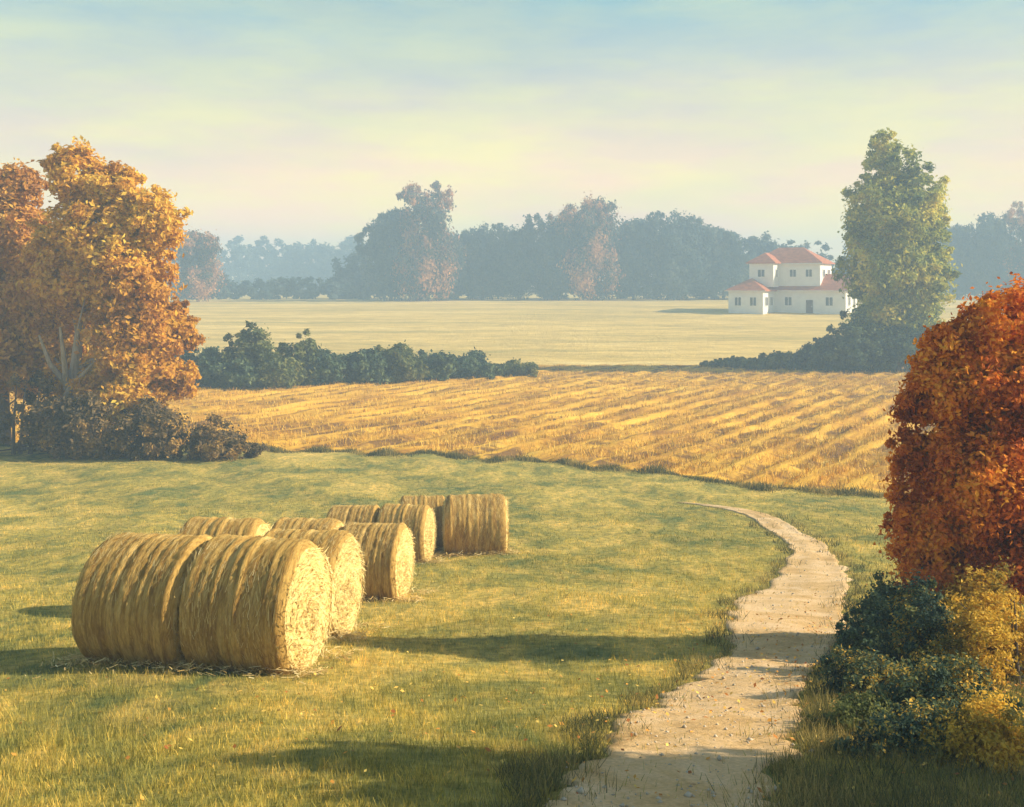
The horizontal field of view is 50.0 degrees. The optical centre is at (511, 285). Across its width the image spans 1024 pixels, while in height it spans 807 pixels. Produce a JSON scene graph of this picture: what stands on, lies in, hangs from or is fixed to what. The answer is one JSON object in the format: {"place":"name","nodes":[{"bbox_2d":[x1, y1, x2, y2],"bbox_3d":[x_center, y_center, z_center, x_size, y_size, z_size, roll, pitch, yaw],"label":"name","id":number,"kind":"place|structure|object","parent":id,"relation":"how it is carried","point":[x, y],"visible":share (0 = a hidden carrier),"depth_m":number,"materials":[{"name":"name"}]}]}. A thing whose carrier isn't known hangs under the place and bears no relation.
{"place":"outdoors","nodes":[
{"label":"outdoors","id":0,"kind":"place"},
{"bbox_2d":[9,364,936,495],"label":"stubble field","id":1,"kind":"structure","parent":0,"point":[591,461],"depth_m":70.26,"materials":[{"name":"yellow plant"}]},
{"bbox_2d":[0,445,1023,806],"bbox_3d":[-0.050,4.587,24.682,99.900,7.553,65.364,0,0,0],"label":"meadow","id":2,"kind":"structure","parent":0,"point":[242,473],"depth_m":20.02,"materials":[{"name":"green plant"}]},
{"bbox_2d":[0,158,58,444],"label":"ochre tree","id":3,"kind":"object","parent":2,"relation":"on","point":[18,208],"visible":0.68,"depth_m":54.92,"materials":[{"name":"orange plant"}]},
{"bbox_2d":[13,135,208,426],"bbox_3d":[-20.223,0.417,53.442,10.727,15.479,6.086,0,0,26],"label":"maple tree","id":4,"kind":"object","parent":2,"relation":"on","point":[125,328],"visible":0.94,"depth_m":51.83,"materials":[{"name":"orange plant"}]},
{"bbox_2d":[65,531,212,668],"bbox_3d":[-4.095,3.594,12.653,1.506,1.489,1.582,0,0,14],"label":"hay bale","id":5,"kind":"object","parent":2,"relation":"on","point":[125,606],"visible":0.62,"depth_m":12.02,"materials":[{"name":"plant"}]},
{"bbox_2d":[101,390,191,460],"bbox_3d":[-16.489,6.444,50.356,4.226,3.208,4.092,0,0,0],"label":"bramble bush","id":6,"kind":"object","parent":2,"relation":"on","point":[143,423],"visible":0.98,"depth_m":49.45,"materials":[{"name":"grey plant"}]},
{"bbox_2d":[175,516,271,536],"bbox_3d":[-4.542,4.393,17.291,1.529,1.497,1.546,0,0,5],"label":"hay bale","id":7,"kind":"object","parent":2,"relation":"on","point":[211,526],"visible":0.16,"depth_m":17.02,"materials":[{"name":"plant"}]},
{"bbox_2d":[174,534,339,674],"bbox_3d":[-2.873,3.580,12.399,1.529,1.497,1.546,0,0,12],"label":"hay bale","id":8,"kind":"object","parent":2,"relation":"on","point":[248,601],"visible":0.91,"depth_m":11.82,"materials":[{"name":"plant"}]},
{"bbox_2d":[25,545,519,690],"bbox_3d":[-3.004,5.225,19.579,4.654,2.501,17.054,0,0,9],"label":"strewn hay","id":9,"kind":"object","parent":2,"relation":"on","point":[188,666],"visible":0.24,"depth_m":12.18,"materials":[{"name":"plant"}]},
{"bbox_2d":[269,517,343,530],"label":"hay bale","id":10,"kind":"object","parent":2,"relation":"on","point":[285,523],"visible":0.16,"depth_m":19.33,"materials":[{"name":"plant"}]},
{"bbox_2d":[261,528,365,637],"bbox_3d":[-2.752,3.965,14.665,1.432,1.418,1.462,0,0,10],"label":"hay bale","id":11,"kind":"object","parent":2,"relation":"on","point":[342,552],"visible":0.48,"depth_m":14.48,"materials":[{"name":"plant"}]},
{"bbox_2d":[326,504,380,525],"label":"hay bale","id":12,"kind":"object","parent":2,"relation":"on","point":[345,514],"visible":0.24,"depth_m":24.26,"materials":[{"name":"plant"}]},
{"bbox_2d":[340,522,416,600],"bbox_3d":[-2.425,4.831,19.306,1.365,1.350,1.434,0,0,9],"label":"hay bale","id":13,"kind":"object","parent":2,"relation":"on","point":[388,555],"visible":0.57,"depth_m":18.80,"materials":[{"name":"plant"}]},
{"bbox_2d":[374,503,436,562],"bbox_3d":[-2.374,5.508,24.424,1.346,1.317,1.360,0,0,8],"label":"hay bale","id":14,"kind":"object","parent":2,"relation":"on","point":[418,520],"visible":0.52,"depth_m":24.02,"materials":[{"name":"plant"}]},
{"bbox_2d":[399,495,445,549],"bbox_3d":[-2.172,5.764,26.720,1.366,1.337,1.381,0,0,-5],"label":"hay bale","id":15,"kind":"object","parent":2,"relation":"on","point":[435,502],"visible":0.19,"depth_m":26.35,"materials":[{"name":"plant"}]},
{"bbox_2d":[0,442,910,498],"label":"field edge grass","id":16,"kind":"structure","parent":2,"relation":"on","point":[388,451],"depth_m":46.68,"materials":[{"name":"plant"}]},
{"bbox_2d":[440,493,511,554],"bbox_3d":[-0.867,5.598,25.797,1.747,1.418,1.463,0,0,-3],"label":"hay bale","id":17,"kind":"object","parent":2,"relation":"on","point":[471,523],"visible":0.93,"depth_m":25.19,"materials":[{"name":"plant"}]},
{"bbox_2d":[5,574,1023,799],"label":"fallen leaves","id":18,"kind":"object","parent":2,"relation":"on","point":[457,746],"visible":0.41,"depth_m":10.27,"materials":[{"name":"orange plant"}]},
{"bbox_2d":[436,511,872,806],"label":"verge grass","id":19,"kind":"structure","parent":2,"relation":"on","point":[525,782],"depth_m":8.02,"materials":[{"name":"green plant"}]},
{"bbox_2d":[804,690,898,738],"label":"path bush","id":20,"kind":"object","parent":2,"relation":"on","point":[849,710],"visible":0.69,"depth_m":8.51,"materials":[{"name":"green plant"}]},
{"bbox_2d":[809,638,912,696],"bbox_3d":[3.310,3.664,10.371,0.992,0.681,0.792,0,0,0],"label":"path bush","id":21,"kind":"object","parent":2,"relation":"on","point":[861,670],"visible":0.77,"depth_m":10.29,"materials":[{"name":"green plant"}]},
{"bbox_2d":[832,590,905,659],"bbox_3d":[4.389,4.052,12.879,1.293,0.944,0.930,0,0,0],"label":"path bush","id":22,"kind":"object","parent":2,"relation":"on","point":[854,635],"visible":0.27,"depth_m":12.76,"materials":[{"name":"green plant"}]},
{"bbox_2d":[761,512,1023,806],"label":"long grass","id":23,"kind":"structure","parent":2,"relation":"on","point":[908,798],"depth_m":6.87,"materials":[{"name":"green plant"}]},
{"bbox_2d":[845,570,948,622],"bbox_3d":[5.130,4.206,14.058,1.634,1.099,1.144,0,0,34],"label":"path bush","id":24,"kind":"object","parent":2,"relation":"on","point":[879,579],"visible":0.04,"depth_m":14.18,"materials":[{"name":"green plant"}]},
{"bbox_2d":[830,696,981,769],"bbox_3d":[2.859,3.220,7.824,1.161,0.584,0.854,0,0,15],"label":"path bush","id":25,"kind":"object","parent":2,"relation":"on","point":[917,718],"visible":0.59,"depth_m":7.70,"materials":[{"name":"green plant"}]},
{"bbox_2d":[857,567,965,674],"bbox_3d":[4.530,3.692,11.705,1.508,1.222,1.302,0,0,0],"label":"path bush","id":26,"kind":"object","parent":2,"relation":"on","point":[916,631],"visible":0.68,"depth_m":11.66,"materials":[{"name":"green plant"}]},
{"bbox_2d":[867,645,1023,721],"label":"path bush","id":27,"kind":"object","parent":2,"relation":"on","point":[943,682],"visible":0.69,"depth_m":8.90,"materials":[{"name":"green plant"}]},
{"bbox_2d":[873,271,1023,622],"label":"russet tree","id":28,"kind":"object","parent":2,"relation":"on","point":[964,464],"visible":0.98,"depth_m":13.46,"materials":[{"name":"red plant"}]},
{"bbox_2d":[918,674,1023,775],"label":"yellow bush","id":29,"kind":"object","parent":2,"relation":"on","point":[990,729],"visible":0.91,"depth_m":7.42,"materials":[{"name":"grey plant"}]},
{"bbox_2d":[927,556,1023,642],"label":"yellow bush","id":30,"kind":"object","parent":2,"relation":"on","point":[970,583],"visible":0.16,"depth_m":12.87,"materials":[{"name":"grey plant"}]},
{"bbox_2d":[928,569,1023,689],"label":"yellow bush","id":31,"kind":"object","parent":2,"relation":"on","point":[990,639],"visible":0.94,"depth_m":10.87,"materials":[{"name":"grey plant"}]},
{"bbox_2d":[0,0,1023,286],"label":"sky","id":32,"kind":"structure","parent":0,"point":[290,121],"materials":[{"name":"blue"}]},
{"bbox_2d":[168,292,1004,486],"bbox_3d":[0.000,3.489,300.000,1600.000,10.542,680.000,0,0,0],"label":"ground","id":33,"kind":"structure","parent":0,"point":[571,330],"depth_m":165.06,"materials":[{"name":"yellow plant"}]},
{"bbox_2d":[0,369,75,458],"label":"bramble bush","id":34,"kind":"object","parent":33,"relation":"on","point":[32,422],"visible":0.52,"depth_m":51.33,"materials":[{"name":"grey plant"}]},
{"bbox_2d":[31,388,133,460],"bbox_3d":[-19.288,6.336,50.609,5.558,3.485,3.919,0,0,0],"label":"bramble bush","id":35,"kind":"object","parent":33,"relation":"on","point":[80,431],"visible":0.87,"depth_m":49.65,"materials":[{"name":"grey plant"}]},
{"bbox_2d":[127,412,249,461],"bbox_3d":[-14.552,6.888,50.211,5.479,2.346,4.045,0,0,0],"label":"bramble bush","id":36,"kind":"object","parent":33,"relation":"on","point":[200,438],"visible":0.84,"depth_m":49.68,"materials":[{"name":"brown plant"}]},
{"bbox_2d":[165,228,227,301],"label":"broadleaf tree","id":37,"kind":"object","parent":33,"relation":"on","point":[198,269],"visible":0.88,"depth_m":232.99,"materials":[{"name":"grey plant"}]},
{"bbox_2d":[173,346,220,384],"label":"hedge shrub","id":38,"kind":"object","parent":33,"relation":"on","point":[210,351],"visible":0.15,"depth_m":92.68,"materials":[{"name":"green plant"}]},
{"bbox_2d":[194,341,264,389],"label":"hedge shrub","id":39,"kind":"object","parent":33,"relation":"on","point":[246,376],"visible":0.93,"depth_m":89.74,"materials":[{"name":"green plant"}]},
{"bbox_2d":[191,430,269,461],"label":"bramble bush","id":40,"kind":"object","parent":33,"relation":"on","point":[254,450],"visible":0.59,"depth_m":49.75,"materials":[{"name":"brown plant"}]},
{"bbox_2d":[216,320,299,388],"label":"hedge shrub","id":41,"kind":"object","parent":33,"relation":"on","point":[254,347],"visible":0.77,"depth_m":90.70,"materials":[{"name":"green plant"}]},
{"bbox_2d":[162,235,373,290],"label":"distant wood","id":42,"kind":"object","parent":33,"relation":"on","point":[295,260],"visible":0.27,"depth_m":437.80,"materials":[{"name":"green plant"}]},
{"bbox_2d":[166,273,371,299],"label":"hedgerow","id":43,"kind":"object","parent":33,"relation":"on","point":[332,288],"visible":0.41,"depth_m":262.94,"materials":[{"name":"green plant"}]},
{"bbox_2d":[268,328,327,387],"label":"hedge shrub","id":44,"kind":"object","parent":33,"relation":"on","point":[304,357],"visible":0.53,"depth_m":92.61,"materials":[{"name":"green plant"}]},
{"bbox_2d":[306,346,347,384],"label":"hedge shrub","id":45,"kind":"object","parent":33,"relation":"on","point":[333,372],"visible":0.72,"depth_m":93.27,"materials":[{"name":"green plant"}]},
{"bbox_2d":[337,346,397,383],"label":"hedge shrub","id":46,"kind":"object","parent":33,"relation":"on","point":[364,365],"visible":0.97,"depth_m":94.51,"materials":[{"name":"green plant"}]},
{"bbox_2d":[353,204,421,300],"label":"broadleaf tree","id":47,"kind":"object","parent":33,"relation":"on","point":[385,234],"visible":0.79,"depth_m":242.44,"materials":[{"name":"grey plant"}]},
{"bbox_2d":[374,340,431,382],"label":"hedge shrub","id":48,"kind":"object","parent":33,"relation":"on","point":[404,364],"visible":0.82,"depth_m":96.06,"materials":[{"name":"green plant"}]},
{"bbox_2d":[383,180,468,301],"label":"broadleaf tree","id":49,"kind":"object","parent":33,"relation":"on","point":[442,255],"visible":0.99,"depth_m":239.19,"materials":[{"name":"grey plant"}]},
{"bbox_2d":[417,349,462,380],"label":"hedge shrub","id":50,"kind":"object","parent":33,"relation":"on","point":[441,365],"visible":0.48,"depth_m":97.65,"materials":[{"name":"green plant"}]},
{"bbox_2d":[449,347,506,378],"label":"hedge shrub","id":51,"kind":"object","parent":33,"relation":"on","point":[474,363],"visible":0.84,"depth_m":100.69,"materials":[{"name":"green plant"}]},
{"bbox_2d":[453,221,510,299],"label":"broadleaf tree","id":52,"kind":"object","parent":33,"relation":"on","point":[482,263],"visible":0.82,"depth_m":254.78,"materials":[{"name":"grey plant"}]},
{"bbox_2d":[492,358,538,376],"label":"hedge shrub","id":53,"kind":"object","parent":33,"relation":"on","point":[515,367],"visible":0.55,"depth_m":102.81,"materials":[{"name":"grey plant"}]},
{"bbox_2d":[491,227,546,299],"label":"broadleaf tree","id":54,"kind":"object","parent":33,"relation":"on","point":[513,253],"visible":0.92,"depth_m":252.82,"materials":[{"name":"green plant"}]},
{"bbox_2d":[519,211,577,299],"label":"broadleaf tree","id":55,"kind":"object","parent":33,"relation":"on","point":[549,249],"visible":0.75,"depth_m":250.71,"materials":[{"name":"green plant"}]},
{"bbox_2d":[330,219,780,298],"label":"wood","id":56,"kind":"object","parent":33,"relation":"on","point":[764,244],"visible":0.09,"depth_m":269.59,"materials":[{"name":"green plant"}]},
{"bbox_2d":[548,192,627,300],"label":"broadleaf tree","id":57,"kind":"object","parent":33,"relation":"on","point":[587,224],"visible":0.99,"depth_m":247.31,"materials":[{"name":"grey plant"}]},
{"bbox_2d":[602,216,661,299],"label":"broadleaf tree","id":58,"kind":"object","parent":33,"relation":"on","point":[634,254],"visible":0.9,"depth_m":252.90,"materials":[{"name":"green plant"}]},
{"bbox_2d":[642,208,720,299],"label":"broadleaf tree","id":59,"kind":"object","parent":33,"relation":"on","point":[684,242],"visible":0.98,"depth_m":251.36,"materials":[{"name":"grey plant"}]},
{"bbox_2d":[695,226,755,299],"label":"broadleaf tree","id":60,"kind":"object","parent":33,"relation":"on","point":[728,258],"visible":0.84,"depth_m":253.69,"materials":[{"name":"green plant"}]},
{"bbox_2d":[699,355,758,368],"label":"field shrub","id":61,"kind":"object","parent":33,"relation":"on","point":[733,361],"visible":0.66,"depth_m":113.41,"materials":[{"name":"green plant"}]},
{"bbox_2d":[739,252,763,281],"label":"broadleaf tree","id":62,"kind":"object","parent":33,"relation":"on","point":[747,267],"visible":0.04,"depth_m":259.67,"materials":[{"name":"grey plant"}]},
{"bbox_2d":[741,350,809,369],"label":"field shrub","id":63,"kind":"object","parent":33,"relation":"on","point":[774,360],"visible":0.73,"depth_m":111.45,"materials":[{"name":"green plant"}]},
{"bbox_2d":[724,247,856,313],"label":"white house","id":64,"kind":"structure","parent":33,"relation":"on","point":[793,280],"depth_m":188.57,"materials":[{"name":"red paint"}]},
{"bbox_2d":[734,297,741,305],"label":"window","id":65,"kind":"structure","parent":64,"relation":"in","point":[737,300],"depth_m":187.42,"materials":[{"name":"grey glass"}]},
{"bbox_2d":[749,297,756,305],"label":"window","id":66,"kind":"structure","parent":64,"relation":"in","point":[752,300],"depth_m":186.10,"materials":[{"name":"grey glass"}]},
{"bbox_2d":[757,269,764,276],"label":"window","id":67,"kind":"structure","parent":64,"relation":"in","point":[760,272],"depth_m":189.28,"materials":[{"name":"grey glass"}]},
{"bbox_2d":[784,297,791,305],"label":"window","id":68,"kind":"structure","parent":64,"relation":"in","point":[787,300],"depth_m":189.72,"materials":[{"name":"grey glass"}]},
{"bbox_2d":[789,269,796,276],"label":"window","id":69,"kind":"structure","parent":64,"relation":"in","point":[792,272],"depth_m":189.93,"materials":[{"name":"grey glass"}]},
{"bbox_2d":[805,269,812,276],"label":"window","id":70,"kind":"structure","parent":64,"relation":"in","point":[808,272],"depth_m":188.55,"materials":[{"name":"grey glass"}]},
{"bbox_2d":[806,300,812,312],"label":"door","id":71,"kind":"structure","parent":64,"relation":"in","point":[809,303],"depth_m":187.83,"materials":[{"name":"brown wood"}]},
{"bbox_2d":[825,297,832,305],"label":"window","id":72,"kind":"structure","parent":64,"relation":"in","point":[828,300],"depth_m":186.24,"materials":[{"name":"grey glass"}]},
{"bbox_2d":[783,337,835,370],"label":"field shrub","id":73,"kind":"object","parent":33,"relation":"on","point":[803,353],"visible":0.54,"depth_m":109.98,"materials":[{"name":"green plant"}]},
{"bbox_2d":[809,307,905,371],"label":"field shrub","id":74,"kind":"object","parent":33,"relation":"on","point":[843,351],"visible":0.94,"depth_m":108.09,"materials":[{"name":"green plant"}]},
{"bbox_2d":[853,323,924,371],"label":"field shrub","id":75,"kind":"object","parent":33,"relation":"on","point":[893,349],"visible":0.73,"depth_m":108.24,"materials":[{"name":"green plant"}]},
{"bbox_2d":[758,221,1019,296],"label":"wood","id":76,"kind":"object","parent":33,"relation":"on","point":[825,247],"visible":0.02,"depth_m":276.41,"materials":[{"name":"green plant"}]},
{"bbox_2d":[826,127,962,365],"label":"poplar tree","id":77,"kind":"object","parent":33,"relation":"on","point":[897,223],"visible":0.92,"depth_m":110.03,"materials":[{"name":"green plant"}]},
{"bbox_2d":[938,221,982,298],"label":"broadleaf tree","id":78,"kind":"object","parent":33,"relation":"on","point":[959,242],"visible":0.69,"depth_m":258.68,"materials":[{"name":"green plant"}]},
{"bbox_2d":[967,211,1023,299],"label":"broadleaf tree","id":79,"kind":"object","parent":33,"relation":"on","point":[992,239],"visible":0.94,"depth_m":254.75,"materials":[{"name":"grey plant"}]},
{"bbox_2d":[992,200,1023,287],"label":"broadleaf tree","id":80,"kind":"object","parent":33,"relation":"on","point":[1018,259],"visible":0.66,"depth_m":254.64,"materials":[{"name":"grey plant"}]},
{"bbox_2d":[546,502,850,806],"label":"path","id":81,"kind":"structure","parent":0,"point":[663,775],"depth_m":9.62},
{"bbox_2d":[546,517,852,806],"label":"pebbles","id":82,"kind":"object","parent":81,"relation":"on","point":[580,790],"visible":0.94,"depth_m":8.60,"materials":[{"name":"stone"}]}
]}

